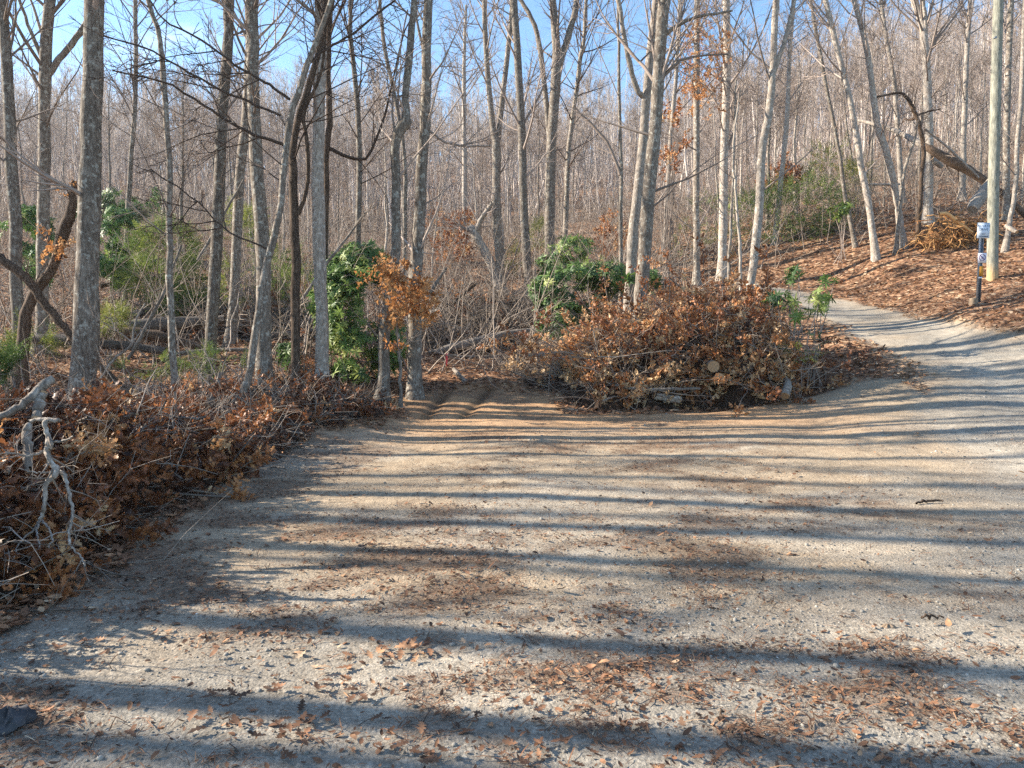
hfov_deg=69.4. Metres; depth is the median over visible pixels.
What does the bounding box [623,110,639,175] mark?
bare tree
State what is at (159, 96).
bare tree
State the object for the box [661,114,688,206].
bare tree
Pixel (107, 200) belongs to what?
rhododendron
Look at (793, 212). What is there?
evergreen shrub
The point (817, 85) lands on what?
bare tree
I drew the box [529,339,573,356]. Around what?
fallen log
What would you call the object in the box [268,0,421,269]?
bare tree
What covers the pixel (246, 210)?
evergreen shrub
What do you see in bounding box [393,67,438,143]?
bare tree
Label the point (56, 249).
broken snag
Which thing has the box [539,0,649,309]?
bare tree
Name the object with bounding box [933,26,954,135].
bare tree
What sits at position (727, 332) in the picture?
brush pile
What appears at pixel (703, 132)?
bare tree
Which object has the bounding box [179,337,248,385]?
evergreen shrub
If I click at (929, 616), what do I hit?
stick
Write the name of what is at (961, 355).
gravel road
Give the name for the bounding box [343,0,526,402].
bare tree
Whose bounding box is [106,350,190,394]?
evergreen shrub
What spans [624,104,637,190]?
bare tree
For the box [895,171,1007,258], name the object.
brush pile
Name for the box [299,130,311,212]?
bare tree
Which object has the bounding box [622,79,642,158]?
bare tree
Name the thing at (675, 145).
bare tree
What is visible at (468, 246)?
dead bush
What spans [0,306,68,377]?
evergreen shrub
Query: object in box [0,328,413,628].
brush pile
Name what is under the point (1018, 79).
bare tree
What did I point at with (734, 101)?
bare tree
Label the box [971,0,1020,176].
bare tree
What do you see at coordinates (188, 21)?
sky
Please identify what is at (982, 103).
bare tree
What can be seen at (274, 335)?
fallen log
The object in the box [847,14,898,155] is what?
bare tree
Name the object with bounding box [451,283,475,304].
fallen log
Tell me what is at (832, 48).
bare tree
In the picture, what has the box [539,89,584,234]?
bare tree
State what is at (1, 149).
bare tree
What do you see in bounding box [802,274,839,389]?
rhododendron
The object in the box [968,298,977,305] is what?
wood block
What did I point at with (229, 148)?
bare tree
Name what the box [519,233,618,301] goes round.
rhododendron
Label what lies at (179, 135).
bare tree
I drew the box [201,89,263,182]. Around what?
bare tree
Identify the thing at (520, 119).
bare tree
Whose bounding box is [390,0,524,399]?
bare tree
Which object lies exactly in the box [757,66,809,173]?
bare tree
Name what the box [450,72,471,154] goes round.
bare tree
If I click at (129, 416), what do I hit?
fallen log
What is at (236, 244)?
bare tree
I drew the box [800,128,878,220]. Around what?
evergreen shrub
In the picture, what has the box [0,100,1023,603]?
ground
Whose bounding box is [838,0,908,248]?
bare tree
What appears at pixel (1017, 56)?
bare tree
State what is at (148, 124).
bare tree
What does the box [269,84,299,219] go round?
bare tree
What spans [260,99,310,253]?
bare tree
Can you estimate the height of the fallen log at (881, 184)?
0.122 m
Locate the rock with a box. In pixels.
[0,704,36,736]
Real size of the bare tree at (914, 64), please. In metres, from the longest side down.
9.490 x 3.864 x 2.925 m
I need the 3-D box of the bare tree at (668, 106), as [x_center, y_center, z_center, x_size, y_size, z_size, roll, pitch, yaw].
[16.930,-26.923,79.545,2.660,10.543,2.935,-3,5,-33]
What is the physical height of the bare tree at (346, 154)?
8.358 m
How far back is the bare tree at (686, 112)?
69.68 m
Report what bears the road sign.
on the ground
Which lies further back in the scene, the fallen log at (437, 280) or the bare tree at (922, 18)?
the bare tree at (922, 18)
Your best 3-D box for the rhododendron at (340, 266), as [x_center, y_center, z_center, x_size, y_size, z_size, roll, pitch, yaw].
[-3.121,-1.445,14.943,1.967,3.090,2.119,-4,6,-42]
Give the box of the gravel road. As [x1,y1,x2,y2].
[720,281,1023,767]
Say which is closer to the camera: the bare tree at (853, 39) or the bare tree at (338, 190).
the bare tree at (338, 190)
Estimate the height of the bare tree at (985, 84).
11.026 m
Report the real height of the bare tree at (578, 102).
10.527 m
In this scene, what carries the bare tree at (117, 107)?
on the ground
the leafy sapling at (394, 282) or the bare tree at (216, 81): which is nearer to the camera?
the leafy sapling at (394, 282)
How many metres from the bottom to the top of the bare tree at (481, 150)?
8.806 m
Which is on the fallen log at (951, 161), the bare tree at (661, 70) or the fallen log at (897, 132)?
the fallen log at (897, 132)
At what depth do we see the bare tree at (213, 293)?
13.92 m
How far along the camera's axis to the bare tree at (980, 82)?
42.60 m
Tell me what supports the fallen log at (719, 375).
on the brush pile at (727, 332)
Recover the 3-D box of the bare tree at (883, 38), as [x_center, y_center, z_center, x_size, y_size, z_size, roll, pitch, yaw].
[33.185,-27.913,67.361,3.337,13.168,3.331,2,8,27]
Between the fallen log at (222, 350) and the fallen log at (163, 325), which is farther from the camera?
the fallen log at (163, 325)
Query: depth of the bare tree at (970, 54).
56.78 m
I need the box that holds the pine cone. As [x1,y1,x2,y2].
[882,623,896,627]
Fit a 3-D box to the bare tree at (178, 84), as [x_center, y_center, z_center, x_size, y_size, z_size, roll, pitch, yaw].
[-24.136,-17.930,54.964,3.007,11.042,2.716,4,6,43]
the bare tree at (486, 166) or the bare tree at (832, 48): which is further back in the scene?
the bare tree at (486, 166)
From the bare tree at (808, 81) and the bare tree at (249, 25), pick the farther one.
the bare tree at (808, 81)
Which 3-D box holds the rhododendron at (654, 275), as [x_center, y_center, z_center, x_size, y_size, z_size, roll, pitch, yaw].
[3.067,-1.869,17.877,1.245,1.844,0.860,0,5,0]
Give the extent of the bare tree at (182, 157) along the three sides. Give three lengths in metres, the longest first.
8.354 x 3.921 x 2.968 m
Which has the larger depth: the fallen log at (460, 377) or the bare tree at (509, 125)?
the bare tree at (509, 125)
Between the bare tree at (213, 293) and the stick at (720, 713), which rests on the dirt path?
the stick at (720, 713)
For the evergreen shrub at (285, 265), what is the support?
on the ground
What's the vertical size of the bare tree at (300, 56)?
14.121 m
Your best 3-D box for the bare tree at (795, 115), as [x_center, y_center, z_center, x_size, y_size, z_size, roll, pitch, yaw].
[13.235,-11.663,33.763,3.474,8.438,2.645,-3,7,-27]
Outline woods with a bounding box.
[0,0,1023,243]
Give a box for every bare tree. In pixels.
[0,0,78,371]
[0,0,124,399]
[0,65,15,132]
[0,91,58,236]
[0,112,20,204]
[1,54,29,167]
[9,0,83,355]
[16,69,77,201]
[21,100,37,178]
[26,74,59,201]
[51,78,79,211]
[61,0,212,304]
[62,58,132,236]
[63,0,310,388]
[68,0,421,409]
[110,69,140,169]
[122,64,231,290]
[122,96,180,271]
[127,63,160,177]
[133,105,158,200]
[138,116,155,192]
[153,75,177,213]
[159,67,195,160]
[167,86,181,185]
[169,68,203,203]
[173,96,196,201]
[173,106,207,219]
[175,74,200,189]
[185,0,275,385]
[189,104,231,174]
[194,67,240,216]
[197,96,212,173]
[199,0,308,381]
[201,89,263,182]
[203,11,242,188]
[206,49,240,113]
[212,59,276,267]
[218,0,312,347]
[226,78,247,227]
[232,105,279,161]
[241,68,270,144]
[260,98,278,203]
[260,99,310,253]
[263,87,288,187]
[263,116,288,225]
[265,90,277,179]
[266,0,457,399]
[268,0,333,385]
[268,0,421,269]
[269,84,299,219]
[277,88,309,221]
[280,78,309,114]
[282,43,312,251]
[286,55,312,152]
[288,112,341,175]
[290,0,485,321]
[297,115,312,229]
[298,131,355,257]
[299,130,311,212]
[311,123,355,251]
[312,0,455,330]
[330,90,347,207]
[334,87,385,173]
[334,122,354,201]
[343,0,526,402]
[343,77,408,282]
[347,87,355,196]
[364,47,407,244]
[364,55,396,211]
[368,73,391,227]
[384,84,436,240]
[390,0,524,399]
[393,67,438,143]
[399,112,418,210]
[406,137,431,196]
[407,106,466,282]
[410,81,433,221]
[412,50,446,113]
[413,0,503,263]
[434,0,524,286]
[439,113,451,203]
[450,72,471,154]
[456,99,505,250]
[459,153,489,215]
[461,0,577,296]
[466,127,502,233]
[467,114,489,204]
[473,123,534,261]
[478,114,514,245]
[484,91,526,240]
[484,111,496,220]
[501,78,515,198]
[502,98,532,205]
[511,64,543,222]
[514,80,562,238]
[518,0,583,286]
[521,0,645,267]
[525,95,545,213]
[527,118,573,235]
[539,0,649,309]
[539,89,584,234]
[543,134,576,228]
[547,65,564,214]
[557,66,594,221]
[565,67,597,196]
[569,0,759,319]
[571,97,603,214]
[575,107,599,202]
[578,99,603,177]
[590,72,611,168]
[603,138,627,211]
[616,0,739,313]
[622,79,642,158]
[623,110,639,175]
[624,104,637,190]
[629,0,755,286]
[630,94,640,164]
[639,0,739,250]
[659,119,681,165]
[660,110,689,203]
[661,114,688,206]
[663,87,679,179]
[677,93,692,130]
[682,160,716,210]
[686,0,779,280]
[686,111,710,166]
[689,0,833,308]
[692,72,738,218]
[700,82,730,212]
[705,65,754,154]
[708,36,741,93]
[710,79,754,152]
[712,81,758,222]
[715,50,758,170]
[716,19,767,213]
[716,84,721,170]
[728,65,756,175]
[735,90,757,217]
[737,30,785,176]
[737,74,762,170]
[738,48,814,228]
[743,94,806,208]
[750,64,766,114]
[754,0,860,244]
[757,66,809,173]
[759,54,804,161]
[759,94,773,185]
[761,0,893,261]
[761,34,828,216]
[761,41,795,157]
[776,20,809,134]
[776,30,826,203]
[786,0,858,247]
[788,81,814,155]
[789,59,824,196]
[791,17,817,152]
[791,36,830,171]
[810,39,829,114]
[812,8,839,152]
[815,21,852,206]
[816,20,867,191]
[819,23,861,163]
[822,19,859,177]
[824,20,909,198]
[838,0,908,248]
[841,14,869,148]
[844,0,914,202]
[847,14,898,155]
[848,7,892,158]
[851,20,881,159]
[852,0,891,159]
[864,21,901,206]
[873,1,892,104]
[875,0,946,164]
[877,58,956,240]
[886,42,909,147]
[887,7,917,120]
[889,0,988,224]
[889,16,963,182]
[897,2,958,192]
[901,8,917,98]
[921,16,956,129]
[932,11,961,174]
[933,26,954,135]
[933,51,950,117]
[933,60,959,170]
[936,61,953,140]
[941,18,977,146]
[944,0,1014,200]
[946,0,1023,252]
[949,2,981,150]
[951,48,1018,187]
[954,33,990,145]
[970,0,990,166]
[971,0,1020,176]
[972,9,1002,140]
[977,0,1023,220]
[1001,104,1023,138]
[1003,0,1023,129]
[1011,3,1022,101]
[1011,27,1021,139]
[1014,1,1023,200]
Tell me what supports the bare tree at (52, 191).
on the ground
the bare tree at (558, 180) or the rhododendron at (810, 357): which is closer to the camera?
the rhododendron at (810, 357)
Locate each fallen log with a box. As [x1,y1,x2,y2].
[0,376,55,418]
[30,320,165,364]
[75,285,156,378]
[99,261,229,287]
[100,292,225,339]
[100,326,203,349]
[107,412,138,423]
[118,290,278,323]
[126,245,182,359]
[165,342,277,362]
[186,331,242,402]
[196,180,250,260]
[241,316,360,341]
[300,181,391,300]
[424,267,446,300]
[428,311,555,355]
[431,349,498,357]
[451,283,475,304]
[452,367,466,381]
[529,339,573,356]
[615,361,716,407]
[652,392,681,403]
[705,359,719,372]
[712,372,723,383]
[754,341,824,400]
[849,117,920,148]
[868,183,899,185]
[925,128,978,177]
[925,141,1023,218]
[930,157,943,168]
[1004,224,1018,233]
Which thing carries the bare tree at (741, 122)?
on the ground
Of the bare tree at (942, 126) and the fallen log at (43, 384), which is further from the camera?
the bare tree at (942, 126)
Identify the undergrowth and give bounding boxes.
[0,108,1023,395]
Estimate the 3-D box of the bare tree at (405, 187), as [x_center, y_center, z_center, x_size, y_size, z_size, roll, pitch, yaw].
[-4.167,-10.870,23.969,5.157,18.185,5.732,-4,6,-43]
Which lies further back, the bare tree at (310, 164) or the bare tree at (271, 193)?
the bare tree at (310, 164)
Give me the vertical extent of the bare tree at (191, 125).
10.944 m
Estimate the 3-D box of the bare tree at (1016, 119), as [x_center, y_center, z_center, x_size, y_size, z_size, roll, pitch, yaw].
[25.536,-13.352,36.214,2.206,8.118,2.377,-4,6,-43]
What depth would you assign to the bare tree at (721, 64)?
73.23 m
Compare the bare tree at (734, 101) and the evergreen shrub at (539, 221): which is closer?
the evergreen shrub at (539, 221)
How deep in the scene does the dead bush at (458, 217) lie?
33.03 m
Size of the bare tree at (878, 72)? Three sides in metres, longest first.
8.503 x 3.676 x 2.799 m
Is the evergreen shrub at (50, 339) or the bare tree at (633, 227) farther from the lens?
the bare tree at (633, 227)
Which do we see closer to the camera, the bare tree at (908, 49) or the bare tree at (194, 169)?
the bare tree at (194, 169)
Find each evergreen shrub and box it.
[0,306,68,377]
[0,330,31,400]
[99,291,142,367]
[106,208,207,318]
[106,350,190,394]
[138,246,227,316]
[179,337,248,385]
[205,193,274,326]
[245,229,313,311]
[505,211,557,273]
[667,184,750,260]
[728,163,875,253]
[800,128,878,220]
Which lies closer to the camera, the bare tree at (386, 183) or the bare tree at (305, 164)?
the bare tree at (386, 183)
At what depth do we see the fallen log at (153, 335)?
16.09 m
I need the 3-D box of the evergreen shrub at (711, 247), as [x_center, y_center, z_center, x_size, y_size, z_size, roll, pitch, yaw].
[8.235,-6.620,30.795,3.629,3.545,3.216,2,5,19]
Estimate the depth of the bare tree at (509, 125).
71.73 m
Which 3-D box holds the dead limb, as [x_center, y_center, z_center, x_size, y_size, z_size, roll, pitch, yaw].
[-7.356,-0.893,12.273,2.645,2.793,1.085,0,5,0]
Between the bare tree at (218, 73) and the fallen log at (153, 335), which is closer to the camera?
the fallen log at (153, 335)
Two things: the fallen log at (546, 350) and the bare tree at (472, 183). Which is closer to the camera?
the fallen log at (546, 350)
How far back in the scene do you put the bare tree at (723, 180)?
25.87 m
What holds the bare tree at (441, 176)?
on the ground
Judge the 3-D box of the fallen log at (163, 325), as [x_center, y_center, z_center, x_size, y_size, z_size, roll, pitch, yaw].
[-7.969,-1.604,16.992,2.891,1.320,0.995,-1,5,-8]
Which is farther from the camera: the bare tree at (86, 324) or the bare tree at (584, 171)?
the bare tree at (584, 171)
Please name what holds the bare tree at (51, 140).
on the ground
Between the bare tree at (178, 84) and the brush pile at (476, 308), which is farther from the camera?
the bare tree at (178, 84)
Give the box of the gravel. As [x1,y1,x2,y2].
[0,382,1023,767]
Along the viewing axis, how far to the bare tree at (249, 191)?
30.16 m
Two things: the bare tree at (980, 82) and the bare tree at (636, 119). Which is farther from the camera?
the bare tree at (636, 119)
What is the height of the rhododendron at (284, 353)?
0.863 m
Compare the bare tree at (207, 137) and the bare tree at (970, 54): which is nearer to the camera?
the bare tree at (207, 137)
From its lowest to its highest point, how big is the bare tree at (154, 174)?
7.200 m
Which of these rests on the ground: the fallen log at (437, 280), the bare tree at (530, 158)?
the bare tree at (530, 158)
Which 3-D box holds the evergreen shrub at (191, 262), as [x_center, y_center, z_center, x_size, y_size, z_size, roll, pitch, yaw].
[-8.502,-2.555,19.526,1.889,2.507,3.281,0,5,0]
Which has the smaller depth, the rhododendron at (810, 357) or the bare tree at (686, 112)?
the rhododendron at (810, 357)
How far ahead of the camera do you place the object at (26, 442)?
4.98 m
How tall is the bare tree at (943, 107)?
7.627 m
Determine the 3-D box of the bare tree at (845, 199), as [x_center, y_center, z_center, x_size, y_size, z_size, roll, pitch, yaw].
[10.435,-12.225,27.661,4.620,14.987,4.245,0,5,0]
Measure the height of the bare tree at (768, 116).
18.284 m
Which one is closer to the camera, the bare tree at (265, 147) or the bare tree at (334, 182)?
the bare tree at (334, 182)
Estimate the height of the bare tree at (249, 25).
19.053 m
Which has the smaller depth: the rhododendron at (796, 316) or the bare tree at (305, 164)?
the rhododendron at (796, 316)
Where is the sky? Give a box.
[0,0,1021,171]
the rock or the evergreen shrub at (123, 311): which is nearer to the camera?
the rock
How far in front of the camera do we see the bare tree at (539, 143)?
42.19 m
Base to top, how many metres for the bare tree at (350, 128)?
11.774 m
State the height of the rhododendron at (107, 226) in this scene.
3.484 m
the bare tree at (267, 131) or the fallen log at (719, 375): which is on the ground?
the bare tree at (267, 131)
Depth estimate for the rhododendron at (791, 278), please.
15.45 m
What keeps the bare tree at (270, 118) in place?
on the ground
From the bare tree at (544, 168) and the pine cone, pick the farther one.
the bare tree at (544, 168)
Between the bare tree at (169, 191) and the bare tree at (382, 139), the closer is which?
the bare tree at (169, 191)
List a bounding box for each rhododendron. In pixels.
[0,203,72,333]
[70,186,175,253]
[99,203,139,320]
[272,340,311,372]
[300,239,407,384]
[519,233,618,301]
[526,258,625,344]
[620,269,663,315]
[761,289,813,363]
[768,339,828,396]
[782,263,803,357]
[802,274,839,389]
[825,201,853,264]
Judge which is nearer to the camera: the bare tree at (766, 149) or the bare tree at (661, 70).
the bare tree at (661, 70)
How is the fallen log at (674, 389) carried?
on the ground
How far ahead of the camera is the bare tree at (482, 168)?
45.59 m
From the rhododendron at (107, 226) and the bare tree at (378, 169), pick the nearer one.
the rhododendron at (107, 226)
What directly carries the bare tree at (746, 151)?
on the ground
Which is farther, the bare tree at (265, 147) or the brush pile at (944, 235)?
the bare tree at (265, 147)
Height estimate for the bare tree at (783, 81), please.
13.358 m
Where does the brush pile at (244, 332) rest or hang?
on the ground
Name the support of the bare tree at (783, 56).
on the ground
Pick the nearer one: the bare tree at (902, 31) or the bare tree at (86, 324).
the bare tree at (86, 324)
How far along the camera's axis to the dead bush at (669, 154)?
23.98 m
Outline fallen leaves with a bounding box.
[0,181,1023,767]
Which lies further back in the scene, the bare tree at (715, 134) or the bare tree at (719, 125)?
the bare tree at (719, 125)
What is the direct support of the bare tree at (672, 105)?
on the ground
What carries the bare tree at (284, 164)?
on the ground
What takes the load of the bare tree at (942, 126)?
on the ground
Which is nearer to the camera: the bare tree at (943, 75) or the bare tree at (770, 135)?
the bare tree at (770, 135)
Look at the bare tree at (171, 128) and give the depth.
74.41 m
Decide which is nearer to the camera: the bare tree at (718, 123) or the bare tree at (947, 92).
the bare tree at (718, 123)
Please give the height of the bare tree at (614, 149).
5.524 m
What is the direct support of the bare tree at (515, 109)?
on the ground
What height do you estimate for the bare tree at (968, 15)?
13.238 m
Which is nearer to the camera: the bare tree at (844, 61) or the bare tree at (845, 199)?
the bare tree at (845, 199)
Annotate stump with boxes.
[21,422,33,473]
[31,390,47,418]
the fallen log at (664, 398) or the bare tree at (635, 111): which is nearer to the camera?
the fallen log at (664, 398)
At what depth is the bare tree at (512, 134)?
44.95 m
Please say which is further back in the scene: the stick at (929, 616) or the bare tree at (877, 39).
the bare tree at (877, 39)
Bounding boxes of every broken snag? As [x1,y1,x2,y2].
[8,180,77,389]
[431,190,532,295]
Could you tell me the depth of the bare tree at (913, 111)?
25.96 m
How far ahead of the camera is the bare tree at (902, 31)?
70.34 m
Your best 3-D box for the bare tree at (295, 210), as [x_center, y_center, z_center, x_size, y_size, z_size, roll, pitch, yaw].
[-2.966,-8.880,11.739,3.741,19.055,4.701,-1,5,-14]
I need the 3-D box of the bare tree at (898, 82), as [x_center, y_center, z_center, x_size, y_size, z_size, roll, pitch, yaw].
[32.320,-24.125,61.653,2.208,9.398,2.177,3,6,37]
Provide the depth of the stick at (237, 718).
2.96 m
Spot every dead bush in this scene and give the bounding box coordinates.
[423,202,488,283]
[430,227,476,296]
[591,207,637,281]
[648,97,693,293]
[754,151,807,226]
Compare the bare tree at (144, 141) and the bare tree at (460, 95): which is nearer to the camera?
the bare tree at (144, 141)
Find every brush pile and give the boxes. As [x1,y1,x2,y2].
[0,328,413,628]
[66,256,405,349]
[375,264,562,354]
[448,226,885,417]
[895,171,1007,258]
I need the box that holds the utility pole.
[986,0,1003,280]
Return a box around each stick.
[219,714,254,721]
[719,707,724,720]
[915,499,942,503]
[920,613,943,619]
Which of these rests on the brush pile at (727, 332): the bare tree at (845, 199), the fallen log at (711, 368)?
the fallen log at (711, 368)
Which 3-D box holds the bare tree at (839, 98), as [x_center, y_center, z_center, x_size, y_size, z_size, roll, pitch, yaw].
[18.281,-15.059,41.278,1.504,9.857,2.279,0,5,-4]
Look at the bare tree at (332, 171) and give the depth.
59.34 m
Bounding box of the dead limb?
[0,246,133,399]
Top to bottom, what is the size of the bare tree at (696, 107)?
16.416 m
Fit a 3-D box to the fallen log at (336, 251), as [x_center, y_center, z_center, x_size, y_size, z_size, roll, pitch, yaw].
[-2.981,-2.689,13.773,1.815,2.293,0.635,-3,5,-33]
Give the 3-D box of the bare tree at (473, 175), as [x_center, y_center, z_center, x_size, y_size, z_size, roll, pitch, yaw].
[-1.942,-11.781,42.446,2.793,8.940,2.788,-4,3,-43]
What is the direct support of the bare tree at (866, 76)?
on the ground
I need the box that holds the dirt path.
[0,375,936,767]
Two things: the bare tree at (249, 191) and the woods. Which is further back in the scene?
the woods
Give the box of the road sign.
[976,223,989,301]
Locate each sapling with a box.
[341,244,443,408]
[627,0,811,305]
[649,0,827,289]
[892,107,924,254]
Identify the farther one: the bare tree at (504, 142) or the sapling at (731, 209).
the bare tree at (504, 142)
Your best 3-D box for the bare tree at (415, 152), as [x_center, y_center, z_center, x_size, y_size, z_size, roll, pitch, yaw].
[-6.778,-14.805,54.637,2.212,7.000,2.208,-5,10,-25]
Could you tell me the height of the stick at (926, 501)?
0.042 m
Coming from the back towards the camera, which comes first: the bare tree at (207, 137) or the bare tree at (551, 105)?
the bare tree at (207, 137)
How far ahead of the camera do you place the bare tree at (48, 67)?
15.90 m
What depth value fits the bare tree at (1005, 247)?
22.95 m
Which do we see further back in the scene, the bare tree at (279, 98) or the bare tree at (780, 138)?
the bare tree at (279, 98)
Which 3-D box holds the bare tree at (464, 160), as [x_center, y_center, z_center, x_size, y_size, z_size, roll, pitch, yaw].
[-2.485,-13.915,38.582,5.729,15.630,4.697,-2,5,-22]
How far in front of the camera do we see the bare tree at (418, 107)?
60.09 m
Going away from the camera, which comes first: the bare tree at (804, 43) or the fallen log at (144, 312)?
the fallen log at (144, 312)
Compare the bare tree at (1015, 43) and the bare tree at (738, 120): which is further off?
the bare tree at (1015, 43)
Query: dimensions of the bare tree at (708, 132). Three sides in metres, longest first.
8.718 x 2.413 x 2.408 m
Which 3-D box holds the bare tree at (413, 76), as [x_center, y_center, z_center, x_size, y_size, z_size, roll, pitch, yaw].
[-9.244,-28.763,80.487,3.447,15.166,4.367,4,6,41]
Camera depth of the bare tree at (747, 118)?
70.97 m
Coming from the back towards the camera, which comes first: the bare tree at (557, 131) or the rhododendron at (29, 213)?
the bare tree at (557, 131)
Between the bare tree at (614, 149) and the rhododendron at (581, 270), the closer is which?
the rhododendron at (581, 270)
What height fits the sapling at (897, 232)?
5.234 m
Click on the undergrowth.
(488, 232)
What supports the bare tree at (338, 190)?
on the ground
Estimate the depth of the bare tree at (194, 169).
47.95 m
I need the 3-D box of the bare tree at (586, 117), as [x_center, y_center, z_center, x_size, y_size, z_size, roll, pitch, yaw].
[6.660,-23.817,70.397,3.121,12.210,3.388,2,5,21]
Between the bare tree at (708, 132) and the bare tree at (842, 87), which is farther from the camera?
the bare tree at (708, 132)
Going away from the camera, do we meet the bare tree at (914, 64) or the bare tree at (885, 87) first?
the bare tree at (885, 87)
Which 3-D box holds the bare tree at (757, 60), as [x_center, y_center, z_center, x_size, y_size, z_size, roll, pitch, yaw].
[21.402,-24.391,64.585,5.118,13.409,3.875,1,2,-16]
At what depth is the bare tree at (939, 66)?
67.84 m
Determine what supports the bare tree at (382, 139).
on the ground
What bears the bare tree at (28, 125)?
on the ground
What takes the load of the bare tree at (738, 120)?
on the ground
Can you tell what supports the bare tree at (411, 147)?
on the ground
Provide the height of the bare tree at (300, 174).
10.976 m
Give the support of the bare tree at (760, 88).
on the ground
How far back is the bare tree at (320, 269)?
12.91 m
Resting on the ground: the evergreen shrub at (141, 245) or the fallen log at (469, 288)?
the evergreen shrub at (141, 245)
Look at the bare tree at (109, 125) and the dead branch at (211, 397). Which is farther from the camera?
the bare tree at (109, 125)
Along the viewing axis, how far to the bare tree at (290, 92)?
79.65 m
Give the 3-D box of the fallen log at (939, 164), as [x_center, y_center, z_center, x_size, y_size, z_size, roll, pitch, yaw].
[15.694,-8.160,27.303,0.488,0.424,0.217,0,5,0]
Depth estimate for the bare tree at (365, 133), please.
61.17 m
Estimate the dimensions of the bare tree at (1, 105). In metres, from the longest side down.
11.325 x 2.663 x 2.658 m
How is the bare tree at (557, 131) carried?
on the ground
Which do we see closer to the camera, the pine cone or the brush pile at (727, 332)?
the pine cone
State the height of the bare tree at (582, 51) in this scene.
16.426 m
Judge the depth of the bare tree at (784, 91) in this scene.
48.13 m
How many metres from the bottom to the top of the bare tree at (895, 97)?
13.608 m
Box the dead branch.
[0,417,108,584]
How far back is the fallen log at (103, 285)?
20.37 m
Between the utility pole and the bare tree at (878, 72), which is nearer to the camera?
the utility pole
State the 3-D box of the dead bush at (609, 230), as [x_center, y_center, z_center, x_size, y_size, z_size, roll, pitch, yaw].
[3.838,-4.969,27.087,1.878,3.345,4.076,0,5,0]
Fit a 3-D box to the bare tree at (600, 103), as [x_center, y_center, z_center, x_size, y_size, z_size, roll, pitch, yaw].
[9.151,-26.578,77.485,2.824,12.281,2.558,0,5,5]
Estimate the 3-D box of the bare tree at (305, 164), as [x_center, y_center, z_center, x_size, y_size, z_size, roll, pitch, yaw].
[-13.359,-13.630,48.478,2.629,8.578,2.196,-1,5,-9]
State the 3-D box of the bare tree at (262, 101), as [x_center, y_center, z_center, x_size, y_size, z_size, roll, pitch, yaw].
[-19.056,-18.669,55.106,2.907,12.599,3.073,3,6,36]
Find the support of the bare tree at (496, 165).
on the ground
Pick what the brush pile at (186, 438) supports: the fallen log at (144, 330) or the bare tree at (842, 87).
the fallen log at (144, 330)
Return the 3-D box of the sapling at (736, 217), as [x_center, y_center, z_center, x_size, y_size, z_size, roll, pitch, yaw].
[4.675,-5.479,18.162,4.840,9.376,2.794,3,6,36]
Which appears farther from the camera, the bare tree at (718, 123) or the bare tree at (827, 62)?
the bare tree at (827, 62)
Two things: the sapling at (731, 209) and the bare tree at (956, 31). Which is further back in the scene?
the bare tree at (956, 31)
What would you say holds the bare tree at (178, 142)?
on the ground
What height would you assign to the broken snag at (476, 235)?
4.748 m
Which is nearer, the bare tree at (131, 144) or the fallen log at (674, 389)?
the fallen log at (674, 389)
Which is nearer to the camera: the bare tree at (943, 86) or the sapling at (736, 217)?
the sapling at (736, 217)
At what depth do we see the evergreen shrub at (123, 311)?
14.99 m
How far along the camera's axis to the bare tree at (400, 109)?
33.90 m
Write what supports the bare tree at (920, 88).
on the ground
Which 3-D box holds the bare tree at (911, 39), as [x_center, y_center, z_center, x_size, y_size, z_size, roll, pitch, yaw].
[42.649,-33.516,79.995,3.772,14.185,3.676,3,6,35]
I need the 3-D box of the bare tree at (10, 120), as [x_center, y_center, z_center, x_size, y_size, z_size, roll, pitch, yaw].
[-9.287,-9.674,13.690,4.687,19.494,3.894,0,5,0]
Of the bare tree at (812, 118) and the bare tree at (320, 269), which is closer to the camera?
the bare tree at (320, 269)
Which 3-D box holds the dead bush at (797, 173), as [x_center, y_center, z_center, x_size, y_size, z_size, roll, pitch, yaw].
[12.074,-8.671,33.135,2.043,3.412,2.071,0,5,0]
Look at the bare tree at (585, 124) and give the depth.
66.17 m
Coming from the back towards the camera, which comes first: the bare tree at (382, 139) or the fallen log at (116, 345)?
the bare tree at (382, 139)
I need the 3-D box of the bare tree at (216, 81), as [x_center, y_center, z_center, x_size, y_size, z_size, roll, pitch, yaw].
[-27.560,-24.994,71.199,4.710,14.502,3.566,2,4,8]
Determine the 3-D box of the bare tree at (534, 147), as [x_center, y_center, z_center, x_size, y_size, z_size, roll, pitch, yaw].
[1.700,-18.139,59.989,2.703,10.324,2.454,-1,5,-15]
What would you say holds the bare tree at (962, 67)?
on the ground
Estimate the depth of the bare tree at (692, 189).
34.05 m
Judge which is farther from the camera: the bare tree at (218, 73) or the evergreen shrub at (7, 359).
the bare tree at (218, 73)
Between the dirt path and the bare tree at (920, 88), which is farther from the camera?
the bare tree at (920, 88)
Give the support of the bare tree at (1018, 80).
on the ground
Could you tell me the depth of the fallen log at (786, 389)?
13.13 m
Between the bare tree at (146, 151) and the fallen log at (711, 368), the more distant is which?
the bare tree at (146, 151)
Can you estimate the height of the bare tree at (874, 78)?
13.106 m
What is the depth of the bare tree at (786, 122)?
29.92 m
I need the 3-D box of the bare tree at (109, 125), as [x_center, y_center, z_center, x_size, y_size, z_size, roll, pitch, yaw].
[-19.174,-10.635,34.842,3.038,9.420,2.684,-1,5,-14]
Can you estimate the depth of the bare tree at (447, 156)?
72.51 m

